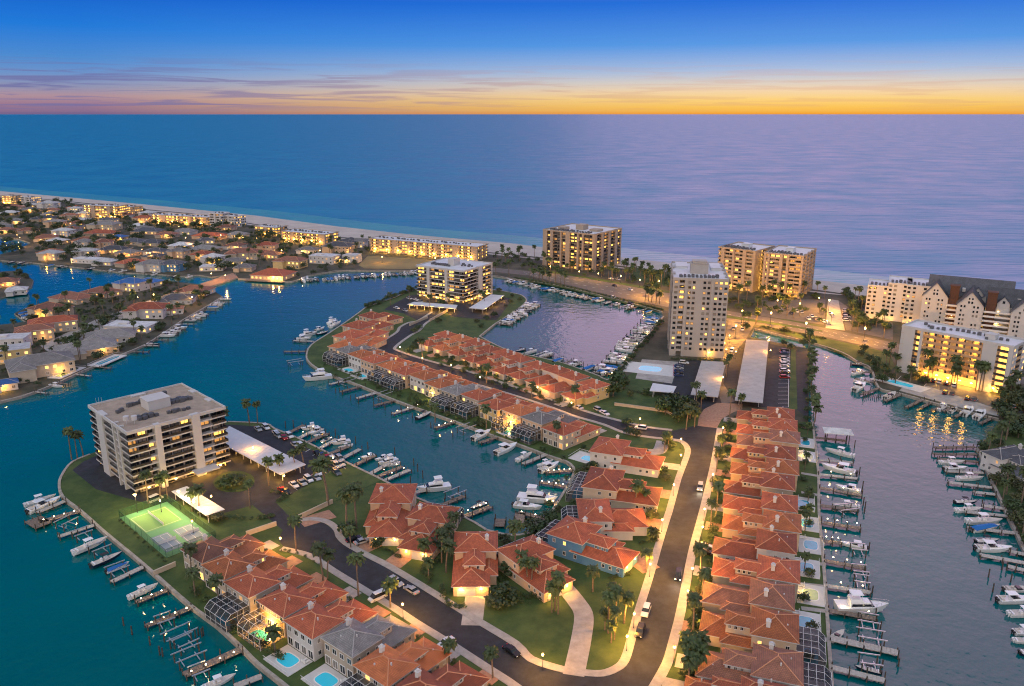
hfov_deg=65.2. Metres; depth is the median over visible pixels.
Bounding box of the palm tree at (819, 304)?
[817,302,822,312]
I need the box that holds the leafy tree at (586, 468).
[579,463,589,471]
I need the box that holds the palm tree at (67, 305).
[62,302,70,313]
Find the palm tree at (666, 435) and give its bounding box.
[660,431,670,450]
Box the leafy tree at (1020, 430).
[1009,422,1023,437]
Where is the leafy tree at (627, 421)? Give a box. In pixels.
[621,418,633,424]
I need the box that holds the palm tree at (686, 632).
[679,628,691,637]
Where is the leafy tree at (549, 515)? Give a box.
[537,506,557,520]
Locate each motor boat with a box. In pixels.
[23,493,55,507]
[24,495,60,514]
[48,382,62,387]
[70,536,106,555]
[88,551,121,568]
[104,561,128,574]
[126,583,157,600]
[158,332,174,336]
[169,328,182,331]
[172,324,186,328]
[193,314,206,316]
[201,673,235,685]
[207,306,218,308]
[295,335,310,339]
[299,329,316,336]
[301,422,317,429]
[302,368,332,380]
[310,426,323,434]
[314,326,324,330]
[316,329,328,334]
[320,436,331,442]
[326,317,335,324]
[328,319,340,327]
[331,435,350,444]
[361,452,375,458]
[375,454,386,460]
[378,453,398,464]
[386,460,399,466]
[415,410,430,419]
[417,475,451,491]
[470,429,490,441]
[470,500,487,508]
[493,442,516,455]
[501,319,513,323]
[511,498,541,509]
[513,309,527,315]
[515,451,531,462]
[516,484,556,502]
[521,302,535,308]
[525,348,536,353]
[537,458,552,467]
[537,461,558,473]
[539,351,552,357]
[552,357,563,361]
[568,359,580,365]
[582,364,595,370]
[593,363,615,369]
[595,297,604,301]
[600,367,613,374]
[604,357,621,363]
[607,352,626,358]
[609,356,625,361]
[610,352,628,357]
[615,346,632,352]
[616,341,635,346]
[616,343,633,348]
[618,338,637,344]
[623,337,641,340]
[625,333,644,338]
[631,327,649,332]
[640,323,653,326]
[643,321,655,324]
[644,316,660,319]
[821,462,858,476]
[825,446,855,457]
[831,629,843,642]
[833,500,859,507]
[833,589,888,613]
[835,483,861,493]
[840,539,868,549]
[851,368,865,375]
[851,381,865,392]
[854,377,869,382]
[854,664,882,674]
[881,391,895,399]
[936,402,946,411]
[938,456,964,464]
[942,462,967,470]
[947,406,956,413]
[953,496,977,503]
[954,503,982,512]
[955,472,983,480]
[959,405,973,417]
[964,512,1001,524]
[969,523,999,532]
[972,409,985,420]
[973,534,999,543]
[973,539,1012,552]
[995,590,1023,604]
[1001,585,1023,592]
[1006,605,1023,617]
[1011,624,1023,635]
[1011,637,1023,643]
[1017,649,1023,655]
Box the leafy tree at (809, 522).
[803,519,813,525]
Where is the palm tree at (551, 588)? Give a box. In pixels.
[545,579,558,612]
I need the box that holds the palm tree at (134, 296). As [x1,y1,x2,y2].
[130,294,137,302]
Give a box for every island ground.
[0,271,32,298]
[0,282,220,400]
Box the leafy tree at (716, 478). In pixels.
[710,476,720,481]
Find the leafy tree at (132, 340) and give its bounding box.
[125,337,137,342]
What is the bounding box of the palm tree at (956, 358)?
[949,354,961,384]
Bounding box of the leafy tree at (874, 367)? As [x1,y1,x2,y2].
[871,365,879,370]
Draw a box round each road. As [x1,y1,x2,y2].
[278,308,716,685]
[493,268,1023,383]
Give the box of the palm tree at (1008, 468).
[999,463,1016,494]
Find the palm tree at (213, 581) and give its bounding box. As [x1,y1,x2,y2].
[206,572,223,595]
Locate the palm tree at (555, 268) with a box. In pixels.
[552,266,558,283]
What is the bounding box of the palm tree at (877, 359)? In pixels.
[874,355,881,370]
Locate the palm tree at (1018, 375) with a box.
[1011,369,1023,387]
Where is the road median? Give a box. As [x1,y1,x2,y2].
[726,315,821,331]
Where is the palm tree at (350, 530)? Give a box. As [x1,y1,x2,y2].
[343,524,355,546]
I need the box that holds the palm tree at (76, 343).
[72,340,80,363]
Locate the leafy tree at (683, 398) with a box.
[670,394,695,415]
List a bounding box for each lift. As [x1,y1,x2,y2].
[53,514,78,531]
[69,525,92,542]
[86,539,111,558]
[103,560,129,579]
[153,610,174,631]
[160,621,197,648]
[170,642,206,670]
[171,631,199,655]
[187,660,210,684]
[337,377,355,385]
[372,390,392,401]
[443,486,466,499]
[455,422,474,434]
[834,502,860,516]
[849,542,867,557]
[851,563,869,577]
[853,573,870,589]
[856,611,880,631]
[856,626,887,646]
[857,651,883,674]
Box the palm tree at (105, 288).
[103,286,109,298]
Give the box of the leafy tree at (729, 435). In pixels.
[725,433,733,439]
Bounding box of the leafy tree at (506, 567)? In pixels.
[498,561,512,577]
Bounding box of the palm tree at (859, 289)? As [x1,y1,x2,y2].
[857,286,863,299]
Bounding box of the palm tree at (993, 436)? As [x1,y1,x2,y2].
[987,431,997,448]
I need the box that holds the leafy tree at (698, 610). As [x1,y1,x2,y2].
[690,606,704,614]
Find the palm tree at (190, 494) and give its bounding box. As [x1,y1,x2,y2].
[184,487,195,511]
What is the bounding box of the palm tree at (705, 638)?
[691,629,710,647]
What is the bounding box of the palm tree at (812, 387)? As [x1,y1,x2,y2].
[807,384,816,405]
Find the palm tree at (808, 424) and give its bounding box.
[805,422,811,434]
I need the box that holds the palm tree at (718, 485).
[711,480,724,515]
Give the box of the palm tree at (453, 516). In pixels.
[447,511,460,538]
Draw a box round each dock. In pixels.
[24,513,52,531]
[34,388,48,394]
[35,497,66,513]
[37,505,80,522]
[57,380,70,386]
[57,519,95,540]
[76,371,91,377]
[109,564,144,585]
[134,586,168,606]
[144,603,194,630]
[181,643,243,680]
[232,671,262,685]
[284,349,306,353]
[289,423,305,432]
[292,338,314,342]
[296,426,320,437]
[304,429,329,442]
[316,435,338,448]
[326,443,350,453]
[328,380,344,384]
[339,383,365,392]
[343,446,362,458]
[352,453,376,465]
[355,391,378,398]
[370,459,392,473]
[373,398,398,406]
[376,461,404,476]
[383,467,411,480]
[391,400,423,415]
[416,484,451,493]
[434,420,455,429]
[441,493,465,504]
[464,502,492,517]
[478,434,496,445]
[494,514,505,528]
[513,510,525,522]
[516,509,544,518]
[521,451,548,466]
[539,476,568,487]
[545,466,572,475]
[815,434,846,443]
[817,456,853,465]
[818,471,857,481]
[819,484,862,498]
[820,499,857,512]
[821,516,860,532]
[822,535,841,547]
[824,554,865,570]
[826,582,871,597]
[828,605,877,621]
[830,629,899,659]
[831,661,885,685]
[859,387,879,395]
[883,392,901,402]
[904,397,924,409]
[919,399,934,409]
[931,451,978,457]
[932,443,977,450]
[937,455,978,464]
[944,468,984,475]
[947,479,992,491]
[964,509,1009,517]
[966,524,1018,535]
[972,486,996,497]
[978,415,996,425]
[979,550,1023,564]
[981,499,1006,510]
[1006,562,1023,574]
[1009,547,1023,556]
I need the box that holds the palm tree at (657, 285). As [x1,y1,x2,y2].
[653,283,660,301]
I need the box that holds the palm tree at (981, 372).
[978,369,988,390]
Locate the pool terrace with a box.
[636,359,677,382]
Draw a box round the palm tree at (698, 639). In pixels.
[691,635,704,649]
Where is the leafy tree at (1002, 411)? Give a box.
[997,406,1012,417]
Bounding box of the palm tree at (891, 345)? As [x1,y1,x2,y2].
[888,342,896,365]
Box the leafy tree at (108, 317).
[100,314,112,320]
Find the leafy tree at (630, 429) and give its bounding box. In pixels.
[623,425,636,434]
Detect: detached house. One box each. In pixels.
[363,483,417,545]
[396,501,463,560]
[451,531,498,595]
[496,535,575,602]
[535,515,639,577]
[561,498,648,539]
[566,465,661,512]
[588,435,665,477]
[980,443,1023,482]
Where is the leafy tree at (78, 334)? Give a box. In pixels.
[72,331,82,337]
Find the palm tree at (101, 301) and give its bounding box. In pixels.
[97,298,106,314]
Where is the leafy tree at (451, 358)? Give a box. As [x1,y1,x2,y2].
[445,355,454,361]
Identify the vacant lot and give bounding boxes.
[359,256,432,268]
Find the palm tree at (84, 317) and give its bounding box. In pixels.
[81,314,88,325]
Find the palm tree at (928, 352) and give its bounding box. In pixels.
[922,348,933,375]
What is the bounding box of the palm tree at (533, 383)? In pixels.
[528,380,535,397]
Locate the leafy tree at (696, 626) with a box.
[689,623,699,630]
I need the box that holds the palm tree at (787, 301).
[783,299,790,315]
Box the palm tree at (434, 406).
[429,402,439,422]
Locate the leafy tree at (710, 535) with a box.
[707,531,717,538]
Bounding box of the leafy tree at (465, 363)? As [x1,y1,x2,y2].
[462,360,469,366]
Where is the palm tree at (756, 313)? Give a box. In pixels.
[754,311,759,324]
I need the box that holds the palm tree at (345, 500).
[335,486,351,523]
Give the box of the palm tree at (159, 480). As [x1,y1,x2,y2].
[153,473,165,499]
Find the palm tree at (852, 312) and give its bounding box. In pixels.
[849,310,857,329]
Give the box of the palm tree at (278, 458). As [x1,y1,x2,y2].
[273,453,284,465]
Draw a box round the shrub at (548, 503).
[544,499,552,505]
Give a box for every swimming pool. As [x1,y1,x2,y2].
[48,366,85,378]
[87,353,126,366]
[263,644,312,676]
[300,664,347,685]
[337,367,359,373]
[350,372,366,379]
[568,449,589,462]
[622,361,674,376]
[793,609,820,631]
[794,556,819,578]
[797,582,825,607]
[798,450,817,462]
[798,495,814,511]
[799,436,814,448]
[799,535,823,554]
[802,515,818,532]
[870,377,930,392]
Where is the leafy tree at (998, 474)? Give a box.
[988,471,1006,484]
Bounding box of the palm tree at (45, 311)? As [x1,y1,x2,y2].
[41,308,48,315]
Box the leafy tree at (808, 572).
[803,567,815,577]
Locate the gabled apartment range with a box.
[919,274,1023,337]
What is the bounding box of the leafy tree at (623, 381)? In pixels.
[618,375,629,386]
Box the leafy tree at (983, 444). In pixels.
[977,440,990,449]
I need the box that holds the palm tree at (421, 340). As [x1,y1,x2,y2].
[417,337,425,356]
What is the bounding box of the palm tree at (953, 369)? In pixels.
[950,366,961,382]
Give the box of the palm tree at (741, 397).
[738,393,745,408]
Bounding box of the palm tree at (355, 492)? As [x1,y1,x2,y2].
[344,480,363,528]
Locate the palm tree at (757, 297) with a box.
[754,295,761,306]
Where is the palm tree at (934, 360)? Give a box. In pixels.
[928,356,939,379]
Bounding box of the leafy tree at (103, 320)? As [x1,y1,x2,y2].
[96,317,108,324]
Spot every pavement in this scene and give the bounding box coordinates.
[280,546,521,685]
[301,510,672,676]
[386,312,663,439]
[393,320,671,430]
[649,428,722,685]
[666,438,690,510]
[698,403,741,427]
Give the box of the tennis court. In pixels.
[118,494,215,557]
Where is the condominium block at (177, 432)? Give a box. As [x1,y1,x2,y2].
[88,383,230,492]
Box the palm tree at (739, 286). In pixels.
[735,283,742,302]
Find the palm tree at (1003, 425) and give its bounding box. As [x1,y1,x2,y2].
[997,419,1009,446]
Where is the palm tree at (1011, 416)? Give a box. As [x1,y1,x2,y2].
[1004,410,1017,439]
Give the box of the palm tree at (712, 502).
[706,498,717,523]
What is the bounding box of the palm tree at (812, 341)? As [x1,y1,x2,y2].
[810,339,816,344]
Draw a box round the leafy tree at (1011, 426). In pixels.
[997,420,1018,433]
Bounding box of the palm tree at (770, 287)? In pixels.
[767,284,773,297]
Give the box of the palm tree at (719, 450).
[714,446,724,471]
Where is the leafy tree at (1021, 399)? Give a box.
[1015,396,1023,404]
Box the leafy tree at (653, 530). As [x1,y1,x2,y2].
[647,526,660,538]
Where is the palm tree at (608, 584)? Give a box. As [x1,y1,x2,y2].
[606,581,616,613]
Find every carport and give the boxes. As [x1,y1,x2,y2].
[172,486,224,522]
[225,426,305,479]
[407,302,457,312]
[470,294,503,309]
[650,383,675,393]
[691,361,724,399]
[735,339,768,406]
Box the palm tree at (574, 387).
[571,384,579,408]
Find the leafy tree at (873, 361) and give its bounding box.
[871,358,881,366]
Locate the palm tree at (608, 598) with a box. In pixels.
[600,587,616,633]
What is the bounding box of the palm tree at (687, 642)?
[679,633,700,670]
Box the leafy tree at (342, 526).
[337,519,356,533]
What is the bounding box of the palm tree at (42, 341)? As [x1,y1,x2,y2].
[38,338,46,351]
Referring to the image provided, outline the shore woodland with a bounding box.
[0,197,370,275]
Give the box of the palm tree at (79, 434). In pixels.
[72,430,84,455]
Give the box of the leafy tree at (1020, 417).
[1015,413,1023,422]
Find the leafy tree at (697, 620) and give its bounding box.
[687,614,700,628]
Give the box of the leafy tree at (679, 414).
[670,408,686,421]
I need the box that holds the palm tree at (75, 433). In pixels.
[69,430,78,457]
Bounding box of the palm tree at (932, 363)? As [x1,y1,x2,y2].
[924,359,934,375]
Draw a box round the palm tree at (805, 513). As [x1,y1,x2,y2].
[801,509,810,530]
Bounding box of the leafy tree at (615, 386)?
[605,381,623,396]
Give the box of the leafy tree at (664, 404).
[655,398,675,414]
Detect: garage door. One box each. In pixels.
[382,539,398,545]
[411,551,427,560]
[457,588,475,595]
[542,390,549,396]
[625,562,631,573]
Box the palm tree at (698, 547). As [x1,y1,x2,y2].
[692,540,708,580]
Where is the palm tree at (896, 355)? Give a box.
[892,351,901,371]
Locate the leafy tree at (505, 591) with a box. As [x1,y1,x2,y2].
[489,581,519,608]
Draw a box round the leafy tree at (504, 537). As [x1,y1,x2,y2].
[498,533,512,543]
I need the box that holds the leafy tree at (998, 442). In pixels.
[991,438,1005,444]
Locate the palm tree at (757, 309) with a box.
[755,306,761,322]
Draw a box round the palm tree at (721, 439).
[717,434,726,446]
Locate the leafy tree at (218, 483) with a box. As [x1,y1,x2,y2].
[215,479,228,487]
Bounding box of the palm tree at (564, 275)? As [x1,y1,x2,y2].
[561,271,567,286]
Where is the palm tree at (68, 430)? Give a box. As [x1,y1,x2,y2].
[62,426,73,459]
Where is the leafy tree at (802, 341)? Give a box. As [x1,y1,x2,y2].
[799,338,808,344]
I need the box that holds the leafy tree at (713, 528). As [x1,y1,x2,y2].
[707,523,719,533]
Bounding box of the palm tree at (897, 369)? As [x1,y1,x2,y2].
[893,365,901,382]
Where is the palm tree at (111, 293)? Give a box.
[108,290,115,303]
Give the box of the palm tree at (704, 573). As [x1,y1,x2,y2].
[697,566,710,605]
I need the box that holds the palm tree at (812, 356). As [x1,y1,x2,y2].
[808,354,816,365]
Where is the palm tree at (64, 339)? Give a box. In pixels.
[60,336,66,343]
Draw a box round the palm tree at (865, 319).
[863,316,868,332]
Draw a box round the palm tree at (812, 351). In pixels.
[809,348,818,355]
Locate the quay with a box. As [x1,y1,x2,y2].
[899,386,997,415]
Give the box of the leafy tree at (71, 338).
[63,334,76,343]
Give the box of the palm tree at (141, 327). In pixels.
[137,325,144,339]
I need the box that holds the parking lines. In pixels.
[295,376,977,489]
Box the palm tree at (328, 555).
[322,546,336,578]
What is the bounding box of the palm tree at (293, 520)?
[287,513,302,550]
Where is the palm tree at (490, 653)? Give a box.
[482,644,498,677]
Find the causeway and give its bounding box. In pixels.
[200,273,237,286]
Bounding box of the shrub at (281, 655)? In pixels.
[277,652,285,659]
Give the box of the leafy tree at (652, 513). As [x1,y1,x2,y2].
[645,507,659,519]
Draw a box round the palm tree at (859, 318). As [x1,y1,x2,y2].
[855,315,862,331]
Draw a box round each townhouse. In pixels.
[180,533,279,581]
[201,548,302,594]
[204,564,326,632]
[237,579,360,650]
[283,598,390,661]
[320,614,424,677]
[322,336,387,361]
[326,342,384,367]
[332,327,388,342]
[338,636,459,685]
[341,318,394,331]
[347,346,396,370]
[358,309,403,323]
[359,351,406,373]
[367,357,428,384]
[381,362,436,390]
[395,660,498,685]
[408,366,462,393]
[413,330,457,352]
[424,374,477,397]
[427,333,471,356]
[430,380,488,411]
[441,338,490,361]
[451,385,518,419]
[454,342,501,367]
[471,348,520,372]
[478,394,531,421]
[484,351,534,379]
[491,399,558,434]
[501,359,552,384]
[511,407,581,444]
[520,364,572,391]
[534,370,589,399]
[541,417,606,449]
[555,378,609,406]
[662,675,787,685]
[675,641,831,685]
[681,605,825,666]
[688,577,794,613]
[693,554,800,602]
[705,509,801,551]
[707,491,797,515]
[707,525,796,560]
[711,467,794,498]
[715,457,799,491]
[718,443,796,463]
[723,407,794,423]
[723,414,797,439]
[723,429,800,460]
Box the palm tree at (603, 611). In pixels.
[599,605,610,629]
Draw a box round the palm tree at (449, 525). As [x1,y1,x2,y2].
[442,521,456,556]
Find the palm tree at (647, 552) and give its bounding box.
[639,547,652,571]
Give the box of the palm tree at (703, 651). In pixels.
[689,641,710,666]
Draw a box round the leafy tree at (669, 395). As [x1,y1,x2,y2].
[663,391,680,405]
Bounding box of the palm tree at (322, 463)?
[308,452,332,505]
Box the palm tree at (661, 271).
[659,269,663,283]
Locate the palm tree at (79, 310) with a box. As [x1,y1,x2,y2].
[74,307,82,325]
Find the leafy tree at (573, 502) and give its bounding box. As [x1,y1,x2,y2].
[569,498,576,505]
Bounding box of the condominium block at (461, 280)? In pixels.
[416,257,492,302]
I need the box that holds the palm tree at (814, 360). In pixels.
[809,357,817,373]
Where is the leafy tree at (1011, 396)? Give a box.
[1002,391,1020,404]
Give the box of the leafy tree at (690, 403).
[677,398,700,418]
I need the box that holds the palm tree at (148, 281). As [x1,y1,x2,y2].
[146,278,152,295]
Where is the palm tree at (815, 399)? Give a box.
[811,395,820,421]
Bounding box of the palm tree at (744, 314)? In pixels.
[741,311,748,325]
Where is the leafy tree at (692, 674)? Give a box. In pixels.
[681,668,696,677]
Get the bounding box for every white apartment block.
[865,278,888,319]
[885,275,912,321]
[902,277,930,322]
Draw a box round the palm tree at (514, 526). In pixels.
[506,518,524,541]
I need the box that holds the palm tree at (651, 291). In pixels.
[649,289,655,301]
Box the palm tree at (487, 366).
[482,362,491,383]
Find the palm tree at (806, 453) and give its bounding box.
[803,450,810,469]
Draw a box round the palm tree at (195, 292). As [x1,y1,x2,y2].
[192,289,199,304]
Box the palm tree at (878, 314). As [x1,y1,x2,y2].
[875,312,881,326]
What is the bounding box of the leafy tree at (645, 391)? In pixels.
[641,388,649,394]
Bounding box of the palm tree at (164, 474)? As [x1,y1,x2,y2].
[159,469,169,498]
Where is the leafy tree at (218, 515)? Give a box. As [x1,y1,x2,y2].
[207,511,226,520]
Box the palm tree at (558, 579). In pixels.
[551,569,565,613]
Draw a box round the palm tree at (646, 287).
[643,284,650,299]
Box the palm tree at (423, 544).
[416,536,430,556]
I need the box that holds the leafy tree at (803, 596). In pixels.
[797,591,811,600]
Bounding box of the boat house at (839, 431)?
[822,427,853,442]
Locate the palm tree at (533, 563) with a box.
[526,556,540,579]
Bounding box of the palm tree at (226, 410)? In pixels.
[223,406,229,424]
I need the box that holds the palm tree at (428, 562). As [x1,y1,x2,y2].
[422,556,433,578]
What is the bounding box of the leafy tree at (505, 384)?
[502,382,509,387]
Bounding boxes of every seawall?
[0,296,222,403]
[58,454,288,685]
[228,421,486,529]
[238,270,661,313]
[306,307,573,466]
[373,289,526,336]
[479,336,601,376]
[486,467,574,535]
[600,316,663,379]
[754,328,998,420]
[812,422,833,685]
[976,447,1023,551]
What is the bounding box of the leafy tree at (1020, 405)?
[1015,401,1023,413]
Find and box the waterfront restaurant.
[244,268,297,282]
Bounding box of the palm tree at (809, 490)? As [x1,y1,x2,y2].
[805,486,813,501]
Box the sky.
[0,0,1023,113]
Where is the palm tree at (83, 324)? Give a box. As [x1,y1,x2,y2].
[79,322,88,338]
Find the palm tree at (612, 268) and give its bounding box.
[609,265,614,279]
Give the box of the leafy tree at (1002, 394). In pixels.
[998,390,1006,399]
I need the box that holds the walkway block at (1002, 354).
[897,319,1023,392]
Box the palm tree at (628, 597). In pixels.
[619,589,635,623]
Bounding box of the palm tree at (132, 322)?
[129,319,135,328]
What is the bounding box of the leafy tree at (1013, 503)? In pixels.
[1001,498,1021,509]
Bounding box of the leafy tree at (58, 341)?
[53,338,61,343]
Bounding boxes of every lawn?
[281,467,379,513]
[586,373,689,426]
[630,268,670,285]
[762,327,893,373]
[781,319,824,326]
[980,418,1023,533]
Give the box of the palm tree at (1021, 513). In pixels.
[1017,509,1023,534]
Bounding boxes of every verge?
[521,277,659,311]
[528,268,729,310]
[789,348,796,408]
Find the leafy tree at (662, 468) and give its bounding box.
[660,465,668,473]
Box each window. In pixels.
[137,431,145,435]
[138,437,146,442]
[139,444,147,449]
[180,419,188,424]
[210,410,222,415]
[211,417,222,422]
[212,423,223,429]
[213,430,224,435]
[213,437,225,442]
[214,443,225,448]
[215,449,226,455]
[288,636,292,645]
[294,640,299,650]
[301,644,306,655]
[308,649,313,660]
[325,654,330,665]
[332,659,337,669]
[339,663,345,675]
[347,668,352,677]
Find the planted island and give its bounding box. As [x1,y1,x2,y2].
[213,471,254,491]
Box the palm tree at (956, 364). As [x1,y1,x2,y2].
[952,360,964,387]
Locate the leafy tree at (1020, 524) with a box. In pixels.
[1018,518,1023,529]
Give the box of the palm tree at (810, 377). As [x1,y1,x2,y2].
[807,374,815,394]
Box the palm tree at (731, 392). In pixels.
[726,388,736,416]
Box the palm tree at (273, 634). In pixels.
[264,622,281,650]
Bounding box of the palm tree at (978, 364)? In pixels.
[973,359,983,390]
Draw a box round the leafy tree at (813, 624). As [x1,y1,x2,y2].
[805,619,820,628]
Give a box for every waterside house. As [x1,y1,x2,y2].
[0,210,19,215]
[0,227,18,233]
[0,277,20,287]
[0,332,32,344]
[0,342,31,364]
[0,377,18,392]
[1,218,26,223]
[1,223,13,227]
[3,350,75,383]
[4,286,28,296]
[7,205,25,209]
[13,323,54,341]
[17,227,40,233]
[20,207,40,212]
[25,302,73,316]
[27,315,77,332]
[29,215,58,221]
[33,234,59,241]
[35,200,60,207]
[36,248,63,256]
[36,249,65,260]
[40,211,57,215]
[42,208,59,212]
[43,219,67,227]
[44,237,70,244]
[45,205,61,208]
[47,291,96,304]
[50,227,76,236]
[52,338,119,360]
[59,213,80,220]
[65,220,85,225]
[65,224,86,229]
[67,206,83,212]
[67,226,81,232]
[71,236,101,243]
[71,247,99,257]
[71,256,104,263]
[73,238,96,248]
[77,211,90,217]
[81,286,122,298]
[82,229,120,236]
[82,338,116,340]
[83,328,135,342]
[86,220,122,230]
[91,257,118,265]
[94,239,113,248]
[97,217,118,221]
[99,245,132,253]
[103,320,157,332]
[111,234,128,240]
[112,277,149,291]
[113,258,144,267]
[114,249,141,256]
[118,238,146,245]
[121,302,170,320]
[123,213,134,217]
[129,227,164,234]
[132,215,152,222]
[133,225,153,229]
[134,259,164,272]
[137,239,167,246]
[138,210,156,215]
[141,247,170,254]
[141,253,166,259]
[143,277,163,287]
[154,231,179,237]
[156,293,197,304]
[161,259,186,271]
[165,247,191,258]
[166,305,184,315]
[167,241,194,248]
[172,285,215,295]
[174,228,197,234]
[189,250,213,261]
[191,244,222,252]
[192,232,227,239]
[197,237,214,243]
[199,264,226,270]
[200,253,225,263]
[215,224,236,230]
[221,257,245,264]
[222,242,246,249]
[223,248,261,259]
[227,231,249,237]
[232,263,255,271]
[256,241,279,250]
[259,251,283,258]
[273,256,308,268]
[296,246,320,253]
[308,253,340,264]
[321,242,354,252]
[336,255,348,262]
[338,237,358,248]
[342,253,361,262]
[354,238,368,247]
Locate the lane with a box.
[41,296,161,351]
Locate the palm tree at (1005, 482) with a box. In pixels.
[998,477,1011,497]
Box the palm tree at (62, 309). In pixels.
[57,306,66,314]
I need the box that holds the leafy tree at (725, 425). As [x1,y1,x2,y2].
[723,423,730,427]
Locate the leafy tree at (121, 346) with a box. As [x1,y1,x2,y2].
[116,343,124,350]
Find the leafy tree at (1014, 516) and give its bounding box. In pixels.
[1007,510,1023,522]
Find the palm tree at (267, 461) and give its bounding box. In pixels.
[262,456,274,485]
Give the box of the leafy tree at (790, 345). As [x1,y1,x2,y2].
[787,343,795,348]
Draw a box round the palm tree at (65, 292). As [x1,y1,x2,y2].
[61,290,67,301]
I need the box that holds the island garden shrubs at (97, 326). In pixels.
[0,278,204,384]
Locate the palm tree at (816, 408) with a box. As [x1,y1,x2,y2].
[812,401,823,425]
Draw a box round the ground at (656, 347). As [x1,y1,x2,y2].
[0,197,1023,543]
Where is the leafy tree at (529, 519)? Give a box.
[523,517,540,533]
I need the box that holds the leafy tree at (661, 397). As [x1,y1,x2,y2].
[656,394,666,400]
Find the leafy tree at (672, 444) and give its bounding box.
[662,439,676,447]
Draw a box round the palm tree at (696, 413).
[690,408,700,426]
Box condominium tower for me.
[667,259,729,357]
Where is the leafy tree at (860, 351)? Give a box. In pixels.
[857,350,866,354]
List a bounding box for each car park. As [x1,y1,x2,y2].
[385,294,511,319]
[663,338,807,415]
[757,299,825,324]
[838,300,892,339]
[924,377,1022,413]
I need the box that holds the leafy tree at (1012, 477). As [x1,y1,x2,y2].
[1002,473,1017,485]
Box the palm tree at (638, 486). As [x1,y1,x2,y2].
[629,478,644,497]
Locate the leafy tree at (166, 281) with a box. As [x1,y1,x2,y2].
[162,279,171,284]
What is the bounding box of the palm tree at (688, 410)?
[683,403,693,429]
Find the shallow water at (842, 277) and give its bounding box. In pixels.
[0,186,888,285]
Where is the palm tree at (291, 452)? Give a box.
[286,449,297,470]
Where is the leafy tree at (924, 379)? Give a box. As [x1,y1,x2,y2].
[918,375,929,382]
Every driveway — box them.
[300,510,335,526]
[356,542,380,551]
[385,550,410,567]
[461,596,484,625]
[562,586,593,676]
[633,553,659,572]
[647,517,661,528]
[648,440,667,454]
[660,489,670,498]
[663,462,679,469]
[719,321,753,402]
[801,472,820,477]
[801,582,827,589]
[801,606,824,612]
[826,299,844,329]
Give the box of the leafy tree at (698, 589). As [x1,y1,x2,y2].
[695,584,701,592]
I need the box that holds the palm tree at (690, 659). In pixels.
[680,648,701,675]
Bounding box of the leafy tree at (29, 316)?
[24,314,38,320]
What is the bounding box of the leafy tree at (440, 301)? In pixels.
[437,299,445,303]
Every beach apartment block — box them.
[0,194,21,204]
[20,195,40,205]
[82,203,128,218]
[127,204,142,213]
[150,212,210,225]
[208,211,229,226]
[225,213,246,226]
[254,224,287,236]
[281,228,338,244]
[369,235,488,260]
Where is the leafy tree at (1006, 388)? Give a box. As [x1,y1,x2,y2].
[995,384,1014,393]
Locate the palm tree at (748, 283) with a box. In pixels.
[745,281,751,300]
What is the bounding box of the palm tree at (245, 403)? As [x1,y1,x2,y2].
[241,398,250,424]
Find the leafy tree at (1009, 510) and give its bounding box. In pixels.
[1006,509,1017,515]
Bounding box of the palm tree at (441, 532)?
[434,527,449,562]
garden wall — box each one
[153,561,175,575]
[246,521,276,534]
[298,499,332,517]
[409,316,427,325]
[430,309,447,320]
[614,402,672,414]
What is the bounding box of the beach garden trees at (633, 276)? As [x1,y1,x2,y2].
[493,252,890,330]
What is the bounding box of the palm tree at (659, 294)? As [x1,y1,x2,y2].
[657,291,663,303]
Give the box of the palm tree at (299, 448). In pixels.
[295,443,306,468]
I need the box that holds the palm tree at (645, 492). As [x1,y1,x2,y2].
[640,488,650,496]
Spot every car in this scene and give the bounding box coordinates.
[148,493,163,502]
[254,425,262,431]
[262,422,269,429]
[274,431,280,438]
[277,486,284,492]
[280,434,287,439]
[282,487,291,494]
[285,431,293,438]
[288,480,298,487]
[297,478,307,485]
[303,473,313,482]
[311,473,321,480]
[332,460,341,467]
[332,467,341,475]
[335,453,344,460]
[338,460,345,466]
[345,535,361,542]
[353,537,368,545]
[368,588,385,602]
[389,574,404,587]
[403,584,419,594]
[437,636,454,646]
[502,643,521,657]
[572,405,583,409]
[593,406,601,411]
[600,410,609,415]
[634,424,646,429]
[634,622,645,638]
[640,602,650,617]
[674,567,682,580]
[679,360,688,363]
[697,481,703,490]
[703,548,712,555]
[779,361,789,365]
[779,364,789,367]
[779,370,789,373]
[779,374,790,378]
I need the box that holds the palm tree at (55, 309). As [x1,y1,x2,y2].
[53,305,58,314]
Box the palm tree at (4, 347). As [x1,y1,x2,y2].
[0,344,8,359]
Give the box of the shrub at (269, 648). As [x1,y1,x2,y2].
[264,645,273,653]
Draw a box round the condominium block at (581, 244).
[543,223,621,271]
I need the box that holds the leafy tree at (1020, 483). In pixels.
[1011,478,1023,491]
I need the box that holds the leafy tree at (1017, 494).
[1009,492,1021,500]
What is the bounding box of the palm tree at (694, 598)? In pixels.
[686,591,701,629]
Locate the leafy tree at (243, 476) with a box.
[228,474,246,485]
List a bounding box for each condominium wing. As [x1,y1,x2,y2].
[718,241,774,292]
[761,245,816,298]
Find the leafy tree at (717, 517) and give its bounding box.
[708,514,721,523]
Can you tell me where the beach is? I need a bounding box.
[0,191,867,295]
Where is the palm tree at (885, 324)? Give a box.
[882,321,888,337]
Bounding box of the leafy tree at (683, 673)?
[676,669,687,679]
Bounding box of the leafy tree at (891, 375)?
[887,372,897,379]
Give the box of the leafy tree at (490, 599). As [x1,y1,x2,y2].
[483,593,505,609]
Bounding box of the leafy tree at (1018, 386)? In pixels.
[1011,384,1022,390]
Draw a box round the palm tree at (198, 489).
[190,483,205,514]
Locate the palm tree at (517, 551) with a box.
[515,549,527,558]

